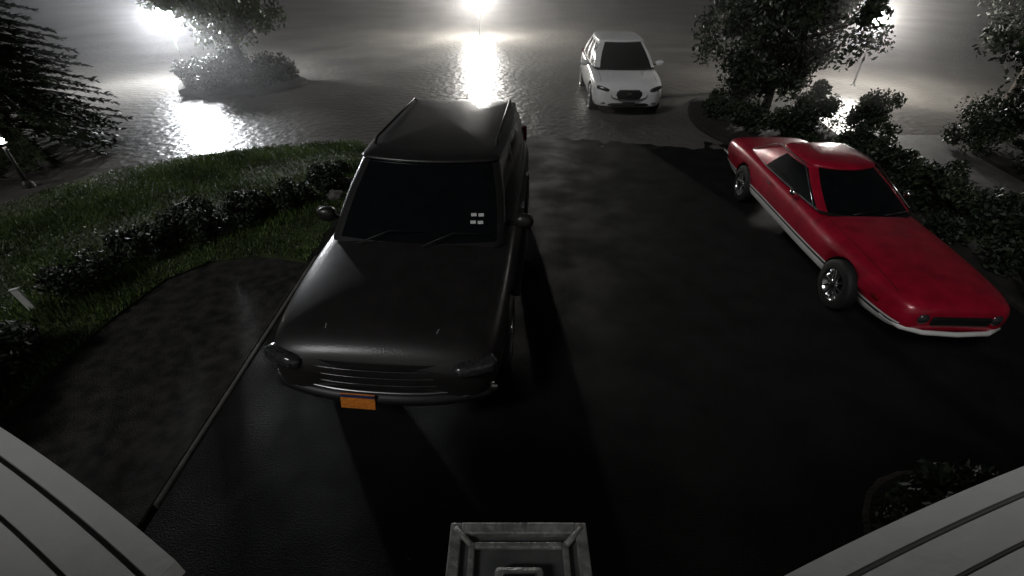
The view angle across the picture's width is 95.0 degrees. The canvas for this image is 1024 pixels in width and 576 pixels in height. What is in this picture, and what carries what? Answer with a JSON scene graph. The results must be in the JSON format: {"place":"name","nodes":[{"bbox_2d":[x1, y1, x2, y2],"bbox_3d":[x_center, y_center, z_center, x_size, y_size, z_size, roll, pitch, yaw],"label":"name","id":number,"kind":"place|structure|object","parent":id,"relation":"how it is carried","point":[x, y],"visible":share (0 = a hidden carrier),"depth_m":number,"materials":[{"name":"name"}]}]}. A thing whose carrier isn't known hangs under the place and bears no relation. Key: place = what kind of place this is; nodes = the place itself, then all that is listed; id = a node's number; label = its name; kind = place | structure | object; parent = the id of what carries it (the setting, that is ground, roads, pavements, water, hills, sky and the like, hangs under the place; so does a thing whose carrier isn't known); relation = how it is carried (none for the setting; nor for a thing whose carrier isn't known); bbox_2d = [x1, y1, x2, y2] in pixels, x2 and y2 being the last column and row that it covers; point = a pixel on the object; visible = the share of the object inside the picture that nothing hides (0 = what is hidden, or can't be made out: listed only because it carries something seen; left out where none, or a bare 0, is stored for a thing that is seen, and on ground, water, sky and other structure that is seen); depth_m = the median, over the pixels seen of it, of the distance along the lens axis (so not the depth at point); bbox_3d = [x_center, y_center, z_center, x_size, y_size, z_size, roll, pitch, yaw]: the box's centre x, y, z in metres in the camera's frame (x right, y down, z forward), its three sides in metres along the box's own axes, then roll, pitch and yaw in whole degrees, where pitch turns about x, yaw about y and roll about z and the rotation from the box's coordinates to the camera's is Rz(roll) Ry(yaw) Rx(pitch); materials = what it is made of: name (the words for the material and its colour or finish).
{"place":"outdoors","nodes":[
{"label":"outdoors","id":0,"kind":"place"},
{"bbox_2d":[0,142,365,419],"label":"lawn","id":1,"kind":"structure","parent":0,"point":[327,235],"depth_m":7.85,"materials":[{"name":"green plant"}]},
{"bbox_2d":[8,287,35,310],"bbox_3d":[-6.454,0.159,6.200,0.155,0.391,0.045,-9,37,-12],"label":"white marker post","id":2,"kind":"object","parent":1,"relation":"on","point":[22,297],"visible":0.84,"depth_m":6.17,"materials":[{"name":"white plastic"}]},
{"bbox_2d":[0,315,46,378],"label":"shrub","id":3,"kind":"object","parent":1,"relation":"on","point":[21,341],"visible":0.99,"depth_m":5.27,"materials":[{"name":"green plant"}]},
{"bbox_2d":[33,245,116,299],"bbox_3d":[-6.148,-0.231,6.595,0.952,0.600,0.942,-15,38,-20],"label":"shrub","id":4,"kind":"object","parent":1,"relation":"on","point":[66,281],"visible":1,"depth_m":6.46,"materials":[{"name":"green plant"}]},
{"bbox_2d":[101,221,176,267],"bbox_3d":[-5.913,-0.730,7.298,0.988,0.593,1.002,0,36,0],"label":"shrub","id":5,"kind":"object","parent":1,"relation":"on","point":[140,241],"visible":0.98,"depth_m":7.20,"materials":[{"name":"green plant"}]},
{"bbox_2d":[0,251,318,532],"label":"gravel pad","id":6,"kind":"object","parent":1,"relation":"on","point":[116,413],"visible":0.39,"depth_m":5.32,"materials":[{"name":"grey gravel"}]},
{"bbox_2d":[152,194,225,247],"bbox_3d":[-5.330,-1.085,7.761,0.923,0.633,1.015,-30,45,-35],"label":"shrub","id":7,"kind":"object","parent":1,"relation":"on","point":[197,224],"visible":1,"depth_m":7.66,"materials":[{"name":"green plant"}]},
{"bbox_2d":[166,196,214,221],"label":"shrub","id":8,"kind":"object","parent":1,"relation":"on","point":[178,208],"visible":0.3,"depth_m":8.17,"materials":[{"name":"green plant"}]},
{"bbox_2d":[220,185,270,230],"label":"shrub","id":9,"kind":"object","parent":1,"relation":"on","point":[237,209],"visible":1,"depth_m":8.17,"materials":[{"name":"green plant"}]},
{"bbox_2d":[223,186,268,208],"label":"shrub","id":10,"kind":"object","parent":1,"relation":"on","point":[244,193],"visible":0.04,"depth_m":8.63,"materials":[{"name":"green plant"}]},
{"bbox_2d":[266,176,316,212],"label":"shrub","id":11,"kind":"object","parent":1,"relation":"on","point":[288,193],"visible":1,"depth_m":8.73,"materials":[{"name":"green plant"}]},
{"bbox_2d":[304,162,343,193],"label":"shrub","id":12,"kind":"object","parent":1,"relation":"on","point":[319,176],"visible":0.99,"depth_m":9.17,"materials":[{"name":"green plant"}]},
{"bbox_2d":[326,190,342,199],"bbox_3d":[-3.469,-1.802,9.166,0.338,0.242,0.288,0,36,0],"label":"garden rock","id":13,"kind":"object","parent":1,"relation":"on","point":[335,195],"visible":0.83,"depth_m":9.07,"materials":[{"name":"grey stone"}]},
{"bbox_2d":[320,159,348,174],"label":"shrub","id":14,"kind":"object","parent":1,"relation":"on","point":[344,165],"visible":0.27,"depth_m":10.00,"materials":[{"name":"green plant"}]},
{"bbox_2d":[341,177,352,184],"bbox_3d":[-3.410,-2.213,9.739,0.276,0.205,0.222,0,36,0],"label":"garden rock","id":15,"kind":"object","parent":1,"relation":"on","point":[346,180],"visible":0.68,"depth_m":9.65,"materials":[{"name":"grey stone"}]},
{"bbox_2d":[0,0,1023,205],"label":"flood water","id":16,"kind":"structure","parent":0,"point":[370,70],"depth_m":19.84,"materials":[{"name":"grey liquid"}]},
{"bbox_2d":[0,137,36,188],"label":"garden lamp","id":17,"kind":"object","parent":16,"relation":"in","point":[25,183],"visible":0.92,"depth_m":9.68,"materials":[{"name":"metal"}]},
{"bbox_2d":[0,0,132,177],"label":"pine tree","id":18,"kind":"object","parent":16,"relation":"on","point":[40,111],"visible":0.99,"depth_m":11.01,"materials":[{"name":"green plant"}]},
{"bbox_2d":[579,31,663,109],"bbox_3d":[3.539,-7.350,15.689,2.622,1.887,5.201,1,36,2],"label":"white suv","id":19,"kind":"object","parent":16,"relation":"on","point":[617,69],"visible":1,"depth_m":14.46,"materials":[{"name":"paint"}]},
{"bbox_2d":[977,0,1023,108],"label":"deciduous tree","id":20,"kind":"object","parent":16,"relation":"on","point":[1005,9],"visible":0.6,"depth_m":13.39,"materials":[{"name":"green plant"}]},
{"bbox_2d":[445,523,591,575],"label":"wall lantern","id":21,"kind":"object","parent":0,"point":[518,549],"depth_m":0.71,"materials":[{"name":"grey metal"}]},
{"bbox_2d":[144,136,1023,575],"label":"driveway","id":22,"kind":"structure","parent":0,"point":[696,376],"depth_m":4.88,"materials":[{"name":"black asphalt"}]},
{"bbox_2d":[264,97,533,409],"bbox_3d":[-1.038,-1.076,6.645,2.738,1.954,6.174,3,36,4],"label":"dark suv","id":23,"kind":"object","parent":22,"relation":"on","point":[408,288],"visible":1,"depth_m":5.13,"materials":[{"name":"paint"}]},
{"bbox_2d":[724,137,1009,336],"bbox_3d":[5.159,-1.349,7.530,1.827,1.367,5.820,1,36,2],"label":"red classic coupe","id":24,"kind":"object","parent":22,"relation":"on","point":[853,229],"visible":1,"depth_m":6.42,"materials":[{"name":"paint"}]},
{"bbox_2d":[862,469,923,534],"bbox_3d":[3.900,2.515,3.315,2.525,0.050,2.862,0,36,0],"label":"planting bed","id":25,"kind":"object","parent":22,"relation":"on","point":[879,488],"visible":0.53,"depth_m":4.22,"materials":[{"name":"soil"}]},
{"bbox_2d":[871,479,954,529],"bbox_3d":[3.231,1.893,3.539,0.813,0.759,0.938,13,38,18],"label":"shrub","id":26,"kind":"object","parent":25,"relation":"on","point":[904,503],"visible":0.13,"depth_m":3.72,"materials":[{"name":"green plant"}]},
{"bbox_2d":[910,457,1003,498],"bbox_3d":[3.755,1.726,3.889,0.743,0.624,0.713,0,36,0],"label":"shrub","id":27,"kind":"object","parent":25,"relation":"on","point":[955,477],"visible":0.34,"depth_m":3.88,"materials":[{"name":"green plant"}]},
{"bbox_2d":[876,135,1023,246],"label":"wet path","id":28,"kind":"structure","parent":0,"point":[937,149],"depth_m":11.05,"materials":[{"name":"grey concrete"}]},
{"label":"ground","id":29,"kind":"structure","parent":0,"visible":0},
{"bbox_2d":[156,11,182,60],"bbox_3d":[-12.600,-9.039,17.634,0.480,2.870,0.480,0,36,0],"label":"post lamp","id":30,"kind":"object","parent":29,"relation":"on","point":[165,20],"visible":0.42,"depth_m":17.16,"materials":[{"name":"metal"}]},
{"bbox_2d":[154,255,317,508],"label":"driveway kerb","id":31,"kind":"structure","parent":29,"relation":"on","point":[163,494],"depth_m":5.08,"materials":[{"name":"concrete"}]},
{"bbox_2d":[178,75,307,98],"bbox_3d":[-10.000,-7.386,17.342,4.695,0.420,3.800,0,36,0],"label":"planting bed","id":32,"kind":"object","parent":29,"relation":"on","point":[238,90],"visible":0.44,"depth_m":16.25,"materials":[{"name":"soil"}]},
{"bbox_2d":[169,55,209,85],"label":"round shrub","id":33,"kind":"object","parent":32,"relation":"on","point":[181,69],"visible":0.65,"depth_m":16.25,"materials":[{"name":"green plant"}]},
{"bbox_2d":[136,0,285,81],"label":"deciduous tree","id":34,"kind":"object","parent":32,"relation":"on","point":[221,18],"visible":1,"depth_m":15.61,"materials":[{"name":"green plant"}]},
{"bbox_2d":[188,55,235,91],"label":"round shrub","id":35,"kind":"object","parent":32,"relation":"on","point":[215,75],"visible":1,"depth_m":15.77,"materials":[{"name":"green plant"}]},
{"bbox_2d":[207,39,251,81],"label":"round shrub","id":36,"kind":"object","parent":32,"relation":"on","point":[228,53],"visible":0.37,"depth_m":16.85,"materials":[{"name":"green plant"}]},
{"bbox_2d":[233,56,277,90],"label":"round shrub","id":37,"kind":"object","parent":32,"relation":"on","point":[256,74],"visible":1,"depth_m":16.09,"materials":[{"name":"green plant"}]},
{"bbox_2d":[249,50,299,82],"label":"round shrub","id":38,"kind":"object","parent":32,"relation":"on","point":[282,68],"visible":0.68,"depth_m":17.06,"materials":[{"name":"green plant"}]},
{"bbox_2d":[477,0,480,36],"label":"post lamp","id":39,"kind":"object","parent":29,"relation":"on","point":[479,18],"visible":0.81,"depth_m":26.98,"materials":[{"name":"metal"}]},
{"bbox_2d":[688,94,1023,313],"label":"planting bed","id":40,"kind":"object","parent":29,"relation":"on","point":[1010,289],"visible":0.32,"depth_m":8.80,"materials":[{"name":"soil"}]},
{"bbox_2d":[701,84,740,120],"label":"shrub","id":41,"kind":"object","parent":40,"relation":"on","point":[718,104],"visible":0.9,"depth_m":13.50,"materials":[{"name":"green plant"}]},
{"bbox_2d":[721,74,768,103],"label":"shrub","id":42,"kind":"object","parent":40,"relation":"on","point":[735,92],"visible":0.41,"depth_m":14.80,"materials":[{"name":"green plant"}]},
{"bbox_2d":[729,98,773,134],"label":"shrub","id":43,"kind":"object","parent":40,"relation":"on","point":[751,117],"visible":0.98,"depth_m":12.36,"materials":[{"name":"green plant"}]},
{"bbox_2d":[691,0,895,112],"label":"deciduous tree","id":44,"kind":"object","parent":40,"relation":"on","point":[792,42],"visible":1,"depth_m":12.47,"materials":[{"name":"green plant"}]},
{"bbox_2d":[767,103,820,141],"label":"shrub","id":45,"kind":"object","parent":40,"relation":"on","point":[796,122],"visible":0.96,"depth_m":11.32,"materials":[{"name":"green plant"}]},
{"bbox_2d":[790,86,845,132],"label":"shrub","id":46,"kind":"object","parent":40,"relation":"on","point":[827,107],"visible":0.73,"depth_m":12.48,"materials":[{"name":"green plant"}]},
{"bbox_2d":[828,120,902,155],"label":"shrub","id":47,"kind":"object","parent":40,"relation":"on","point":[856,138],"visible":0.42,"depth_m":10.11,"materials":[{"name":"green plant"}]},
{"bbox_2d":[843,87,907,132],"bbox_3d":[9.617,-4.735,12.496,1.148,1.114,1.281,0,36,0],"label":"shrub","id":48,"kind":"object","parent":40,"relation":"on","point":[871,109],"visible":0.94,"depth_m":12.29,"materials":[{"name":"green plant"}]},
{"bbox_2d":[861,134,927,189],"bbox_3d":[7.603,-2.527,9.470,1.166,1.044,1.388,0,36,0],"label":"shrub","id":49,"kind":"object","parent":40,"relation":"on","point":[884,154],"visible":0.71,"depth_m":9.26,"materials":[{"name":"green plant"}]},
{"bbox_2d":[895,157,972,212],"bbox_3d":[7.742,-1.899,8.614,1.282,1.018,1.035,-24,42,-30],"label":"shrub","id":50,"kind":"object","parent":40,"relation":"on","point":[922,177],"visible":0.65,"depth_m":8.42,"materials":[{"name":"green plant"}]},
{"bbox_2d":[918,170,1023,244],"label":"shrub","id":51,"kind":"object","parent":40,"relation":"on","point":[965,215],"visible":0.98,"depth_m":7.58,"materials":[{"name":"green plant"}]},
{"bbox_2d":[975,212,1023,277],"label":"shrub","id":52,"kind":"object","parent":40,"relation":"on","point":[1006,242],"visible":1,"depth_m":6.95,"materials":[{"name":"green plant"}]},
{"bbox_2d":[851,11,886,85],"bbox_3d":[12.700,-8.409,16.855,0.440,2.750,0.440,0,36,0],"label":"post lamp","id":53,"kind":"object","parent":29,"relation":"on","point":[855,78],"visible":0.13,"depth_m":17.04,"materials":[{"name":"metal"}]},
{"bbox_2d":[964,131,1023,181],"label":"planting bed","id":54,"kind":"object","parent":29,"relation":"on","point":[998,160],"visible":0.25,"depth_m":11.10,"materials":[{"name":"soil"}]},
{"bbox_2d":[939,93,1023,156],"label":"shrub","id":55,"kind":"object","parent":54,"relation":"on","point":[981,128],"visible":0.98,"depth_m":11.15,"materials":[{"name":"green plant"}]},
{"bbox_2d":[971,13,1023,129],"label":"deciduous tree","id":56,"kind":"object","parent":54,"relation":"on","point":[997,44],"visible":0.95,"depth_m":10.95,"materials":[{"name":"green plant"}]},
{"bbox_2d":[977,87,1023,140],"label":"shrub","id":57,"kind":"object","parent":54,"relation":"on","point":[993,100],"visible":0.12,"depth_m":11.82,"materials":[{"name":"green plant"}]},
{"bbox_2d":[1010,141,1023,169],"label":"shrub","id":58,"kind":"object","parent":54,"relation":"on","point":[1019,157],"visible":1,"depth_m":10.02,"materials":[{"name":"green plant"}]},
{"bbox_3d":[0.000,1.929,0.827,14.000,4.300,0.300,0,36,0],"label":"wall","id":59,"kind":"object","parent":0,"visible":0},
{"bbox_2d":[0,427,184,575],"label":"eave","id":60,"kind":"object","parent":59,"relation":"attached to","point":[55,520],"visible":1,"depth_m":0.99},
{"bbox_2d":[785,466,1023,575],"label":"eave","id":61,"kind":"object","parent":59,"relation":"attached to","point":[977,530],"visible":1,"depth_m":0.97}
]}

